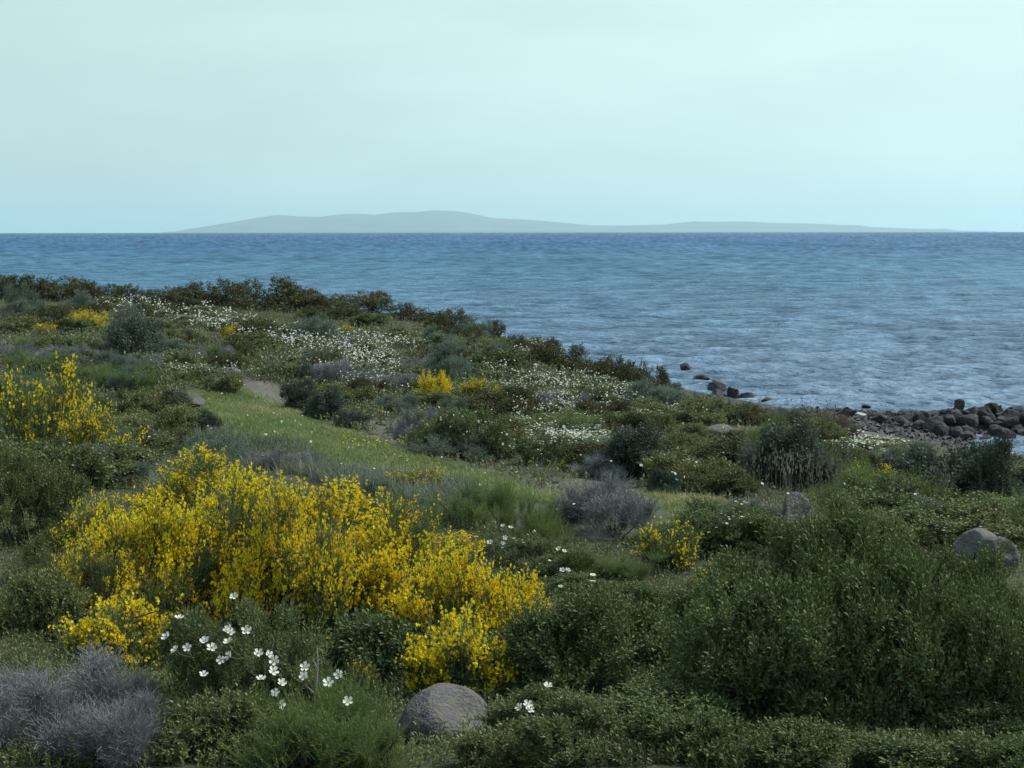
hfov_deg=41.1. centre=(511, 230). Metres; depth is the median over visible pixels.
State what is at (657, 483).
dark dome bush
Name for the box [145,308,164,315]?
rockrose bush
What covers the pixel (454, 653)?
broom bush
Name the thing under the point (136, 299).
bronze bush
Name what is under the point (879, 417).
rock
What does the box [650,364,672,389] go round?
bronze bush
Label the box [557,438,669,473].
bronze bush
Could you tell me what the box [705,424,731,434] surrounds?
rock
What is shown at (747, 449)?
grey green bush
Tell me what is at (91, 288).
bronze bush
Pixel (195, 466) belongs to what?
broom bush
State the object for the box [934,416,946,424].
rock
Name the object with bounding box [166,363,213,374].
rockrose bush
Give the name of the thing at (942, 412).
rock
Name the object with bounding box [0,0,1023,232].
sky
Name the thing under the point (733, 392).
rock
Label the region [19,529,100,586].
evergreen bush
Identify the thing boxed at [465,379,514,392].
rockrose bush
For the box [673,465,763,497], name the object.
bronze bush
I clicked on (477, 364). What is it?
mastic bush
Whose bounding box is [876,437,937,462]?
grey green bush
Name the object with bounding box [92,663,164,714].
thorny bush
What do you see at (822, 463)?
dry stalks
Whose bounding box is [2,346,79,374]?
feathery bush
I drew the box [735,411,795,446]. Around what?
feathery bush
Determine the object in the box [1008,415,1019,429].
rock
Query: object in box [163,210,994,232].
hills
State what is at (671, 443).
bronze bush
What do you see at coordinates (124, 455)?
evergreen bush
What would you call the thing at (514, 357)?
flowering shrub
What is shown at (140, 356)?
evergreen bush
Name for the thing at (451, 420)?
rockrose bush
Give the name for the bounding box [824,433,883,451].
rockrose bush
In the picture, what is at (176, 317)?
rockrose bush
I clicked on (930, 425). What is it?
rock
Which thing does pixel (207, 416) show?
dark dome bush
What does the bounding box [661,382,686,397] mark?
bronze bush
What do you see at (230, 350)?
thorny bush
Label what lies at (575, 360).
bronze bush
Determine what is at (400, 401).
grey green bush
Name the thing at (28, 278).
bronze bush
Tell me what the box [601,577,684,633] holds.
mastic bush
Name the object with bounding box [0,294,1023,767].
ground
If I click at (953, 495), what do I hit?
mastic bush
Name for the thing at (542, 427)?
rockrose bush
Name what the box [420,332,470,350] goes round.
grey green bush
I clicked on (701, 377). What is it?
rock
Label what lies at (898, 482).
rockrose bush
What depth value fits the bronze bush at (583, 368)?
45.05 m
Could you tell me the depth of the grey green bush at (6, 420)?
19.83 m
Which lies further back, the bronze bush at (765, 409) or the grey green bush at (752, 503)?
the bronze bush at (765, 409)
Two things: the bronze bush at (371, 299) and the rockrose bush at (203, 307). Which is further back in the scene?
the bronze bush at (371, 299)
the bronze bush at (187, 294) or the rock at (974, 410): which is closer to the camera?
the rock at (974, 410)
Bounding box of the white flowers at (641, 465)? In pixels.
[2,321,949,509]
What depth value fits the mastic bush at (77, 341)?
44.62 m
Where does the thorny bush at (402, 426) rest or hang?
on the ground at (258, 386)
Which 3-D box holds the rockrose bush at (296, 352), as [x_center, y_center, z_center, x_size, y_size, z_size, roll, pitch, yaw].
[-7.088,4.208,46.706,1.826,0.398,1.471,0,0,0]
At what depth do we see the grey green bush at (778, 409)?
35.90 m
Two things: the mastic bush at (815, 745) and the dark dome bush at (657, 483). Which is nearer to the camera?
the mastic bush at (815, 745)
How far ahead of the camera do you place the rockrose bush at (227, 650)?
6.93 m
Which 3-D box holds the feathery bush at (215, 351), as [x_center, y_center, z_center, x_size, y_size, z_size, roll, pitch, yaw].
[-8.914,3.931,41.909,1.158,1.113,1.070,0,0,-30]
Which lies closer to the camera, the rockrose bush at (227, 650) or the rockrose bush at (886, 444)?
the rockrose bush at (227, 650)
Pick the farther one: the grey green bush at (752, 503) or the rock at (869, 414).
the rock at (869, 414)
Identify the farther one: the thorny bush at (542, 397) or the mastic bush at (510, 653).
the thorny bush at (542, 397)
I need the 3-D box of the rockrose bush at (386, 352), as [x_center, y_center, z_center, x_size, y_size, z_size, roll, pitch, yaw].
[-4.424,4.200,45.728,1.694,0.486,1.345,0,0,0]
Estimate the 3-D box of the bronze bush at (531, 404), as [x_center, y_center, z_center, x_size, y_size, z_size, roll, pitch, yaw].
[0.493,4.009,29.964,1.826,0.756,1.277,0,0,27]
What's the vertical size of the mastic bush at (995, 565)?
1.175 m
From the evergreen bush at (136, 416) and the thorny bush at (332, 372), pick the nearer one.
the evergreen bush at (136, 416)
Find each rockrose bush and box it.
[0,374,55,397]
[30,337,67,353]
[88,451,121,482]
[92,295,123,302]
[137,592,352,737]
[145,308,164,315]
[154,363,203,372]
[155,308,170,316]
[160,355,210,367]
[164,314,198,322]
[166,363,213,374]
[193,306,225,311]
[195,311,225,318]
[197,317,235,325]
[199,321,228,330]
[204,368,223,375]
[228,317,247,325]
[254,360,300,379]
[254,628,336,714]
[268,354,308,363]
[276,334,323,343]
[277,325,300,334]
[280,348,319,355]
[281,338,332,347]
[309,344,349,352]
[316,329,343,336]
[317,360,358,375]
[328,358,368,369]
[332,335,374,342]
[339,339,386,354]
[359,348,401,360]
[360,349,399,364]
[369,377,406,387]
[371,369,400,376]
[377,363,440,375]
[388,336,426,348]
[404,406,465,455]
[407,388,464,406]
[445,333,513,352]
[453,403,518,461]
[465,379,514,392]
[476,369,522,380]
[476,678,587,739]
[483,524,605,582]
[498,380,549,388]
[508,407,588,419]
[509,386,544,397]
[511,682,637,767]
[512,415,574,430]
[512,433,570,465]
[520,345,535,357]
[522,422,573,435]
[522,429,576,436]
[523,337,547,347]
[523,372,555,389]
[531,400,575,420]
[535,429,583,456]
[536,569,615,599]
[548,397,580,403]
[551,389,577,400]
[561,428,615,438]
[563,418,608,433]
[565,371,593,377]
[568,374,621,387]
[569,373,609,385]
[574,384,618,407]
[574,434,612,447]
[589,382,630,397]
[590,379,646,395]
[592,393,624,403]
[605,403,663,414]
[660,431,707,446]
[694,394,755,425]
[694,501,771,556]
[778,489,864,517]
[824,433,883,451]
[839,465,924,502]
[842,440,908,452]
[851,435,909,446]
[899,504,958,543]
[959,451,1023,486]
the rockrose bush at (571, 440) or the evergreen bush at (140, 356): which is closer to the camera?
the rockrose bush at (571, 440)
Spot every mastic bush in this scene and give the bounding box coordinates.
[0,393,47,410]
[0,433,120,486]
[19,357,71,387]
[34,381,89,401]
[36,333,93,349]
[51,315,96,334]
[117,363,171,383]
[160,349,198,365]
[173,369,208,385]
[238,338,288,351]
[317,308,359,318]
[318,602,430,686]
[347,312,390,325]
[425,405,520,424]
[431,330,471,348]
[453,362,493,371]
[457,622,547,694]
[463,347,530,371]
[497,571,682,701]
[592,410,652,429]
[594,675,746,725]
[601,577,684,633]
[615,699,756,767]
[651,562,889,730]
[653,492,788,559]
[656,544,792,646]
[735,712,855,767]
[753,490,922,615]
[765,708,891,746]
[788,533,1004,732]
[806,436,873,472]
[815,434,854,460]
[828,482,957,530]
[840,726,960,767]
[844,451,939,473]
[875,529,1023,630]
[899,561,1023,731]
[912,486,1023,526]
[916,694,1023,741]
[939,726,1023,767]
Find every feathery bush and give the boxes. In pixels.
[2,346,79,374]
[11,334,51,350]
[68,363,120,385]
[89,360,161,393]
[199,341,234,366]
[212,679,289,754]
[216,692,390,767]
[276,656,399,757]
[335,710,420,767]
[419,476,522,529]
[472,477,580,558]
[519,404,613,430]
[560,549,667,582]
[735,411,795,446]
[794,447,863,491]
[798,477,869,501]
[832,459,935,496]
[883,472,955,500]
[986,485,1023,528]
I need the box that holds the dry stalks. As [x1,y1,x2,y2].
[698,396,955,515]
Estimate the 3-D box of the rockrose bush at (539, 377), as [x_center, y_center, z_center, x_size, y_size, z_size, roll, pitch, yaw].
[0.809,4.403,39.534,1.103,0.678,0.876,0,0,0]
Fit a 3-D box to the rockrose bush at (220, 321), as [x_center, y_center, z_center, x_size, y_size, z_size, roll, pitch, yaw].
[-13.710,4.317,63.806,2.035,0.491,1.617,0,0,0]
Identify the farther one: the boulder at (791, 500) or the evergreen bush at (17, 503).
the boulder at (791, 500)
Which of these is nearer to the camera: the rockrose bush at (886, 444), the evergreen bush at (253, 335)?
the rockrose bush at (886, 444)
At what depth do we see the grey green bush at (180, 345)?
46.69 m
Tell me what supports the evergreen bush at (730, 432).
on the ground at (258, 386)
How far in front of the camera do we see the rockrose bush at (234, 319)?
63.33 m
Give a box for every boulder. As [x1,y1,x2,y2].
[396,683,486,744]
[781,492,816,524]
[952,528,995,563]
[975,536,1019,569]
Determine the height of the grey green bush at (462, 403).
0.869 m
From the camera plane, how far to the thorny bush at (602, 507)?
13.96 m
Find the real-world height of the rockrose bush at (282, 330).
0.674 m
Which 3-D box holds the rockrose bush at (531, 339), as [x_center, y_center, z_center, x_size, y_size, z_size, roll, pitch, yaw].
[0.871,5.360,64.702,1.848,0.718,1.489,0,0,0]
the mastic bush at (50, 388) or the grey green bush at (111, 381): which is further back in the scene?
the grey green bush at (111, 381)
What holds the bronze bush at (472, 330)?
on the ground at (258, 386)
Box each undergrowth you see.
[0,296,1023,561]
[0,475,1023,767]
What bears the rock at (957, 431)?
on the ground at (258, 386)
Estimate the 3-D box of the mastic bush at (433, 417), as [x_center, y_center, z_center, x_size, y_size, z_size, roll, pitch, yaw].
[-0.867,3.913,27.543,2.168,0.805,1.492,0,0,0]
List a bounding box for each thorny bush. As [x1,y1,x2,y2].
[0,339,39,365]
[0,639,147,743]
[0,654,156,767]
[0,655,61,734]
[26,344,103,359]
[55,341,99,362]
[67,676,172,767]
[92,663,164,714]
[129,351,164,362]
[134,418,171,435]
[194,343,237,358]
[243,445,329,469]
[307,355,385,383]
[334,336,354,348]
[347,372,418,389]
[384,422,398,433]
[388,403,439,440]
[392,356,426,366]
[430,354,476,375]
[532,390,602,403]
[546,466,664,542]
[569,449,632,481]
[686,385,734,403]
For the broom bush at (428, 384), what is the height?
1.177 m
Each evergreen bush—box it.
[0,314,40,335]
[0,408,10,420]
[0,436,91,548]
[0,563,94,641]
[19,430,105,490]
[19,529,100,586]
[72,382,125,402]
[83,386,162,417]
[84,438,167,488]
[103,418,177,461]
[109,412,155,427]
[118,402,202,430]
[125,406,193,449]
[132,352,155,368]
[146,683,285,765]
[157,320,186,343]
[175,316,205,328]
[199,372,245,392]
[221,322,276,334]
[223,331,285,345]
[306,381,383,404]
[377,326,423,339]
[391,391,459,409]
[401,375,430,394]
[428,415,528,444]
[447,714,555,767]
[619,409,675,431]
[622,522,669,548]
[629,396,670,411]
[637,445,741,490]
[656,394,727,426]
[662,429,699,455]
[663,420,715,442]
[663,423,693,436]
[685,435,733,451]
[721,427,765,439]
[771,504,907,557]
[789,416,843,430]
[794,413,849,443]
[849,505,914,548]
[861,450,882,470]
[882,446,935,463]
[905,493,1023,547]
[924,490,1023,525]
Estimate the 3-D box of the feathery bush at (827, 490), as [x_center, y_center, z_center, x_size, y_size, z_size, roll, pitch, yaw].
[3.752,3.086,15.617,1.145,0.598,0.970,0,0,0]
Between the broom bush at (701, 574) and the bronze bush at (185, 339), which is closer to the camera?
the broom bush at (701, 574)
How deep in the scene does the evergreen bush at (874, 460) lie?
24.07 m
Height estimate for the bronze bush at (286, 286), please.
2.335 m
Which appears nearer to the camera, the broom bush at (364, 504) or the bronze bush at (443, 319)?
the broom bush at (364, 504)
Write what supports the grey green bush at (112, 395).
on the ground at (258, 386)
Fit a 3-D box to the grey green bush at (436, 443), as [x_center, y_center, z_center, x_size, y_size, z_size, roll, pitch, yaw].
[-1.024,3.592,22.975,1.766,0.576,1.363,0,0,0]
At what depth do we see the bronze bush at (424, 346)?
49.29 m
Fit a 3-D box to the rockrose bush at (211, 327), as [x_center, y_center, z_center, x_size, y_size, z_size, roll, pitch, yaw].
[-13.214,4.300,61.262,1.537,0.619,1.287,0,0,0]
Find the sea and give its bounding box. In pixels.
[0,232,1023,456]
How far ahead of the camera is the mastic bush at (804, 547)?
9.44 m
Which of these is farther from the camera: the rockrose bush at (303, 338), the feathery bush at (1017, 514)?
the rockrose bush at (303, 338)
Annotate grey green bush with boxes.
[0,299,37,320]
[0,407,56,434]
[2,280,45,315]
[18,369,48,395]
[26,345,95,367]
[37,312,61,323]
[61,288,96,308]
[69,346,147,370]
[73,441,154,484]
[97,362,148,390]
[98,389,123,412]
[99,299,167,353]
[102,352,143,371]
[105,422,129,443]
[125,441,158,478]
[130,336,199,354]
[139,355,164,369]
[168,429,260,460]
[290,311,344,343]
[301,345,346,364]
[351,363,386,376]
[353,475,412,493]
[372,392,421,413]
[404,427,496,462]
[407,355,472,371]
[416,324,441,339]
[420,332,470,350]
[420,340,472,381]
[434,339,480,357]
[435,396,467,416]
[450,316,494,340]
[480,340,510,356]
[517,499,591,532]
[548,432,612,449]
[593,377,692,407]
[719,496,778,514]
[734,437,797,491]
[760,404,813,425]
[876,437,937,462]
[906,492,948,513]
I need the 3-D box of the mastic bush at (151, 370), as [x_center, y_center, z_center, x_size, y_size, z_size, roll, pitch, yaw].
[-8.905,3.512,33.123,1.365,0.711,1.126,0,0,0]
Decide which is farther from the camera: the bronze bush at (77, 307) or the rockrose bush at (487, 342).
the bronze bush at (77, 307)
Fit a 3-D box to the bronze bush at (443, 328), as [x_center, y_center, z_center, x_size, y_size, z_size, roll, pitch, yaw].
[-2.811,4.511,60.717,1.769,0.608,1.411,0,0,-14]
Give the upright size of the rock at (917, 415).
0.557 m
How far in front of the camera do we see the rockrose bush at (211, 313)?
68.45 m
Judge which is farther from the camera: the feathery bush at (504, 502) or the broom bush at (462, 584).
the feathery bush at (504, 502)
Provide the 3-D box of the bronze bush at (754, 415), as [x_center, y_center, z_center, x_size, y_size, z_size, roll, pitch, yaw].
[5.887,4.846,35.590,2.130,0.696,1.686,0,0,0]
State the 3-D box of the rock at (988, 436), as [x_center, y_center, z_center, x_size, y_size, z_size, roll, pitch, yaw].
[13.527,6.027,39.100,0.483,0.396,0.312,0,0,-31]
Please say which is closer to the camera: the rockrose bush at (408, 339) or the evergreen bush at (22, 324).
the rockrose bush at (408, 339)
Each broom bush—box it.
[0,352,106,445]
[29,525,155,624]
[30,322,57,335]
[45,487,150,563]
[46,583,178,669]
[51,394,148,451]
[62,306,111,330]
[69,484,242,630]
[124,437,296,527]
[143,453,338,616]
[200,469,369,638]
[218,323,243,335]
[237,473,407,547]
[275,474,457,632]
[341,324,352,334]
[342,656,382,695]
[353,528,487,583]
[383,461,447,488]
[383,539,555,645]
[391,598,526,699]
[416,366,452,394]
[452,376,503,398]
[472,572,549,615]
[562,453,576,467]
[627,514,706,573]
[692,562,716,596]
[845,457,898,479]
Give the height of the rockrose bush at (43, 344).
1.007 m
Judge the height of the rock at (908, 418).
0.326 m
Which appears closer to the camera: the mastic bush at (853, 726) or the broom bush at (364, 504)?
the mastic bush at (853, 726)
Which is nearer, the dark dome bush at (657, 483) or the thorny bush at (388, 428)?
the dark dome bush at (657, 483)
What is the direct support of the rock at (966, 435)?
on the ground at (258, 386)
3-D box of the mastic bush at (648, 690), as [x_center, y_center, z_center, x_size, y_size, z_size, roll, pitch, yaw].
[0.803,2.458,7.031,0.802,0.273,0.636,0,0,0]
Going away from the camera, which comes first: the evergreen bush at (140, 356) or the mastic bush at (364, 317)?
the evergreen bush at (140, 356)
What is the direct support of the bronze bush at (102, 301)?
on the ground at (258, 386)
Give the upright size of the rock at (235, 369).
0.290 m
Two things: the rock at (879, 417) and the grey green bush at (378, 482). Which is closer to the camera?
the grey green bush at (378, 482)
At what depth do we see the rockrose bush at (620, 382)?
39.46 m
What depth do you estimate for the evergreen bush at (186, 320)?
64.09 m
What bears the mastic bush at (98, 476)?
on the ground at (258, 386)
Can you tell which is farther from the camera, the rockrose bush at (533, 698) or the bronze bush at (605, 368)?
the bronze bush at (605, 368)
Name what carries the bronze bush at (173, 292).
on the ground at (258, 386)
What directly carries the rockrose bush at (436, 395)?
on the ground at (258, 386)
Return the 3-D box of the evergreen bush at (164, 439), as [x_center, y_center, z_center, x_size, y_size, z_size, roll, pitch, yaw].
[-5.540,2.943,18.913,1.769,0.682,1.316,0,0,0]
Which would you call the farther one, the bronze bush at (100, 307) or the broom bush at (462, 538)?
the bronze bush at (100, 307)
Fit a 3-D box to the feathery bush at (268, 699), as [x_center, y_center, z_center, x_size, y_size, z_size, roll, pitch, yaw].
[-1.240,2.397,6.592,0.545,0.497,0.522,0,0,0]
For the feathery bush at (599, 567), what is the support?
on the ground at (258, 386)
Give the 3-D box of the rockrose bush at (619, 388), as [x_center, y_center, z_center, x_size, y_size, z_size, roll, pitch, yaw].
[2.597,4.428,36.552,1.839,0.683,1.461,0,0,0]
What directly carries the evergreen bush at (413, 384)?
on the ground at (258, 386)
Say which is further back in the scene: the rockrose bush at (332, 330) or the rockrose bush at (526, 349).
the rockrose bush at (332, 330)
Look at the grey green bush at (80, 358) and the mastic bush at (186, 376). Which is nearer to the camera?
the mastic bush at (186, 376)
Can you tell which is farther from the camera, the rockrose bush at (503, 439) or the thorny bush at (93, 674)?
the rockrose bush at (503, 439)
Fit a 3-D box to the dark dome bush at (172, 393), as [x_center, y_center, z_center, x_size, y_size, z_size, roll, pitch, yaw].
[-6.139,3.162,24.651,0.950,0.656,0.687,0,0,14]
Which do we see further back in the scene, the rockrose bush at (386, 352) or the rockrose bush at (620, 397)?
the rockrose bush at (386, 352)
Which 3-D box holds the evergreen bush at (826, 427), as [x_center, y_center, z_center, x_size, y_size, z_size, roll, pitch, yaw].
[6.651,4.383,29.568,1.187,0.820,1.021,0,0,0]
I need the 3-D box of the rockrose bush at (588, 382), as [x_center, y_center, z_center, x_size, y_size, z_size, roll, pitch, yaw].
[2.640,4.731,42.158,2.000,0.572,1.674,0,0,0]
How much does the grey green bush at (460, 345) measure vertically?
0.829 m
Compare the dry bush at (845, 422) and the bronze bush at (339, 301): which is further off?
the bronze bush at (339, 301)
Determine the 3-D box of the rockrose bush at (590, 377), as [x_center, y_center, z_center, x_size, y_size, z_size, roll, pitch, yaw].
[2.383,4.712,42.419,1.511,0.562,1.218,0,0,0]
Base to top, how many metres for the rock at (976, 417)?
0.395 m
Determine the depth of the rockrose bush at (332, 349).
46.23 m
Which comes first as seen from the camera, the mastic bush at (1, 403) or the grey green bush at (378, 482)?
the grey green bush at (378, 482)
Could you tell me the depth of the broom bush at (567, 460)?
21.86 m
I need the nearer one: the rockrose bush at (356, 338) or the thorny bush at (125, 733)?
the thorny bush at (125, 733)
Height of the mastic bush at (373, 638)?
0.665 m
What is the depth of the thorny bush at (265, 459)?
18.34 m
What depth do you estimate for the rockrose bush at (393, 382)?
37.15 m
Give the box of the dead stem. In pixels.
[305,649,317,706]
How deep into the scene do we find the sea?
142.77 m
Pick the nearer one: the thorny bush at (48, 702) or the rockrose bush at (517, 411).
the thorny bush at (48, 702)
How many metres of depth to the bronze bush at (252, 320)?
57.40 m
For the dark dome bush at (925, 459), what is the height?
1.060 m
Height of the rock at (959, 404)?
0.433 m
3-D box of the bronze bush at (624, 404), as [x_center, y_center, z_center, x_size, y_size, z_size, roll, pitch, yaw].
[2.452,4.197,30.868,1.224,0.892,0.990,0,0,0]
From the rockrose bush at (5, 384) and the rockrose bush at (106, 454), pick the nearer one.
the rockrose bush at (106, 454)
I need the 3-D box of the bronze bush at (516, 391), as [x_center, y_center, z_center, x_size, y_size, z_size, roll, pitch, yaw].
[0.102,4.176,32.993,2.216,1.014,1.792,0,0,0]
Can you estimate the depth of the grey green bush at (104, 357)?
34.86 m
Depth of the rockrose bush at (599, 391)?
34.09 m
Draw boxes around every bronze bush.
[0,273,33,298]
[5,273,58,299]
[6,312,56,329]
[25,274,95,299]
[27,304,80,323]
[46,304,94,311]
[63,281,107,298]
[64,349,100,364]
[81,299,128,311]
[86,302,112,311]
[87,339,117,350]
[102,282,149,300]
[111,316,177,329]
[116,390,196,415]
[121,428,161,453]
[124,302,158,315]
[127,304,177,314]
[131,288,167,303]
[148,285,184,305]
[160,336,191,349]
[161,299,188,307]
[165,306,197,315]
[168,281,228,308]
[181,329,206,342]
[192,275,264,307]
[204,350,252,369]
[211,318,279,335]
[220,340,259,359]
[229,275,317,312]
[248,316,270,332]
[274,288,325,308]
[292,304,329,320]
[299,350,346,366]
[310,293,357,308]
[323,303,370,320]
[343,289,396,312]
[345,374,394,393]
[383,301,435,322]
[407,342,476,358]
[408,340,440,352]
[422,306,477,329]
[433,410,525,444]
[435,325,459,334]
[448,388,523,414]
[453,325,484,341]
[473,384,542,403]
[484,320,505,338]
[494,395,574,417]
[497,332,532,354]
[499,346,541,363]
[514,434,567,457]
[523,336,565,366]
[548,343,592,374]
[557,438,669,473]
[571,398,609,419]
[573,398,623,417]
[579,361,619,375]
[584,351,638,380]
[596,397,639,413]
[601,410,665,435]
[615,358,661,389]
[638,437,696,462]
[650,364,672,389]
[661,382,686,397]
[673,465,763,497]
[689,432,761,472]
[710,404,781,425]
[756,407,826,423]
[842,448,873,462]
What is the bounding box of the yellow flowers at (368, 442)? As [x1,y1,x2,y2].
[212,396,644,496]
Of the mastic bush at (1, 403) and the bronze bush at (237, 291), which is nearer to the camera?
the mastic bush at (1, 403)
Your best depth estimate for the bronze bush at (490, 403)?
30.87 m
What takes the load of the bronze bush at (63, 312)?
on the ground at (258, 386)
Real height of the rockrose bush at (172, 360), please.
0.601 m
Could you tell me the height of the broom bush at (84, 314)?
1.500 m
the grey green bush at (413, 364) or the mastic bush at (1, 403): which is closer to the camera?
the mastic bush at (1, 403)
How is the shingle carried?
on the ground at (258, 386)
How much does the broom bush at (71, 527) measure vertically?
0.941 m
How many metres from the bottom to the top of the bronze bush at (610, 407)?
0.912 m
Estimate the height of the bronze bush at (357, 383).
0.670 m
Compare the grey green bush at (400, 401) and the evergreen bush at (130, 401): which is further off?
the grey green bush at (400, 401)
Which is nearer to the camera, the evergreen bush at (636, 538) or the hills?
the evergreen bush at (636, 538)
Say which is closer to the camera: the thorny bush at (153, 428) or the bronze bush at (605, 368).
the thorny bush at (153, 428)
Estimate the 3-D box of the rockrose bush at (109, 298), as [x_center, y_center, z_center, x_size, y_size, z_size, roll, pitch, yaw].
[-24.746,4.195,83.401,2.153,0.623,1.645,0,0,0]
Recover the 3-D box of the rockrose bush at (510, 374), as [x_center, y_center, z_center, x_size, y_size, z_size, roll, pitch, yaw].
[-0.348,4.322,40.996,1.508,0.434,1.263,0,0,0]
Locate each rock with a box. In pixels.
[189,397,204,406]
[224,367,240,374]
[680,362,690,369]
[694,375,709,379]
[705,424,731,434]
[707,380,726,391]
[711,389,727,396]
[727,386,738,398]
[736,392,754,398]
[761,397,772,401]
[840,406,856,416]
[855,412,866,416]
[866,412,874,417]
[871,414,887,421]
[896,416,908,425]
[901,415,912,422]
[911,411,924,422]
[911,420,923,428]
[920,411,931,418]
[922,419,945,433]
[930,410,937,417]
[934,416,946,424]
[935,425,948,436]
[939,409,946,414]
[945,409,961,426]
[946,414,955,422]
[949,426,963,436]
[954,399,964,409]
[955,415,976,426]
[955,430,976,439]
[960,410,969,414]
[961,424,975,434]
[966,406,978,414]
[968,413,978,427]
[977,406,995,425]
[979,434,991,439]
[981,416,993,427]
[984,402,999,413]
[988,424,1001,435]
[992,420,1004,426]
[993,428,1015,438]
[996,416,1011,425]
[1000,409,1019,417]
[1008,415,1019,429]
[1011,424,1023,432]
[1016,429,1023,435]
[1019,412,1023,422]
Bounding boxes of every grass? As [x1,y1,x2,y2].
[63,348,501,504]
[198,386,726,513]
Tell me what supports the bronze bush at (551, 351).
on the ground at (258, 386)
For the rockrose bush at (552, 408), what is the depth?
29.45 m
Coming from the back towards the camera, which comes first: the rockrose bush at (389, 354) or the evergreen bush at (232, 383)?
the rockrose bush at (389, 354)
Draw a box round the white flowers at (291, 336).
[97,292,891,448]
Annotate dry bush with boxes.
[814,407,852,429]
[836,421,864,439]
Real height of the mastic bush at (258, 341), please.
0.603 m
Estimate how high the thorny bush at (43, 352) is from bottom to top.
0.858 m
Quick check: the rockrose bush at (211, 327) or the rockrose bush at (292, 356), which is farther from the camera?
the rockrose bush at (211, 327)
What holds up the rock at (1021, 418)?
on the rock at (1015, 420)
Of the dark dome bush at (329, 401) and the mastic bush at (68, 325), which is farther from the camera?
the mastic bush at (68, 325)
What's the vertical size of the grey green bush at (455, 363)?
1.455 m
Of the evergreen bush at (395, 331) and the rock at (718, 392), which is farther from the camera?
the evergreen bush at (395, 331)
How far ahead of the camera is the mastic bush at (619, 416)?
29.88 m
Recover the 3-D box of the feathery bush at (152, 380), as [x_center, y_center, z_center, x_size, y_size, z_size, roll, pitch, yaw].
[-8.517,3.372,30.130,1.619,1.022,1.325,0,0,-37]
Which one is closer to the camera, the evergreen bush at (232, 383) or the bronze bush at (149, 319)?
the evergreen bush at (232, 383)
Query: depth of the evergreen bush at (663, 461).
19.66 m
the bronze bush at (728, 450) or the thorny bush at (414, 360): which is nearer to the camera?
the bronze bush at (728, 450)
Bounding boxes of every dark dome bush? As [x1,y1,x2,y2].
[99,314,165,355]
[159,387,197,411]
[177,406,223,432]
[278,377,316,409]
[285,362,322,381]
[300,386,350,419]
[332,410,371,427]
[578,447,627,474]
[593,419,687,478]
[644,467,683,493]
[739,414,845,492]
[869,441,986,499]
[948,430,1023,497]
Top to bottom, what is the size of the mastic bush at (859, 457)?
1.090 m
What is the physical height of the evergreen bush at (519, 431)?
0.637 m
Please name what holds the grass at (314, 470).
on the ground at (258, 386)
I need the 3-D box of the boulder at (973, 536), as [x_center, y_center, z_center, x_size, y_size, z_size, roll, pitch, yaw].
[4.346,2.951,12.711,0.486,0.383,0.488,0,0,13]
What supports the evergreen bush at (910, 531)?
on the ground at (258, 386)
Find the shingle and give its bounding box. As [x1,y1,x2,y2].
[801,406,1015,449]
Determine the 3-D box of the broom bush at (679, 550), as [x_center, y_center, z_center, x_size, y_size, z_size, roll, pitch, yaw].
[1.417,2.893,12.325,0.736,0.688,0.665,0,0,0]
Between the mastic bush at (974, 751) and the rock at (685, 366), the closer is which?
the mastic bush at (974, 751)
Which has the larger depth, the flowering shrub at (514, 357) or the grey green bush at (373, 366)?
the flowering shrub at (514, 357)
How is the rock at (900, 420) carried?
on the ground at (258, 386)
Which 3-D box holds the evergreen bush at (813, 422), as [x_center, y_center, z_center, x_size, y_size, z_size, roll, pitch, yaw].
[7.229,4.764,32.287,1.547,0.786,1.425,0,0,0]
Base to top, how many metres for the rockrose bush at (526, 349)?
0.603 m
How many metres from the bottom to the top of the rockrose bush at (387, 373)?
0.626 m
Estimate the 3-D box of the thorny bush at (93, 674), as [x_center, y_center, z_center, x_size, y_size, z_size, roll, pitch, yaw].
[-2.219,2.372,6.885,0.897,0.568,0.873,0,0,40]
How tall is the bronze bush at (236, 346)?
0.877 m
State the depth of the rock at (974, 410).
41.02 m
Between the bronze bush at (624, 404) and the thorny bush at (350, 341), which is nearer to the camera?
the bronze bush at (624, 404)
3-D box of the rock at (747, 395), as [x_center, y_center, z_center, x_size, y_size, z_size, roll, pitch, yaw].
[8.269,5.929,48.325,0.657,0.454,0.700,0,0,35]
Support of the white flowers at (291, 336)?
on the ground at (258, 386)
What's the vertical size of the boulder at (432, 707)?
0.374 m
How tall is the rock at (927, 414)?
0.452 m
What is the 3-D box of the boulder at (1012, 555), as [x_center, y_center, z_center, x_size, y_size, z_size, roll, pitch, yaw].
[4.397,2.949,12.380,0.328,0.391,0.373,0,0,-22]
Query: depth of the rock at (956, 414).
40.53 m
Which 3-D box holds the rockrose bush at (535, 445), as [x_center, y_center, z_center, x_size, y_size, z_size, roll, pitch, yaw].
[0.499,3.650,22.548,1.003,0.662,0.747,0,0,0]
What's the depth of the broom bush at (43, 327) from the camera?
57.29 m
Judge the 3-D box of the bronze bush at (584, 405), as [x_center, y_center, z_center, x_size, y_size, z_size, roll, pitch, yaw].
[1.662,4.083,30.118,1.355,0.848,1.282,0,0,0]
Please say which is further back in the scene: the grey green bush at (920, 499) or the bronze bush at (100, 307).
the bronze bush at (100, 307)
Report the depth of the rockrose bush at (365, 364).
40.90 m
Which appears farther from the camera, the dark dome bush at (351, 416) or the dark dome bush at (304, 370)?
the dark dome bush at (304, 370)

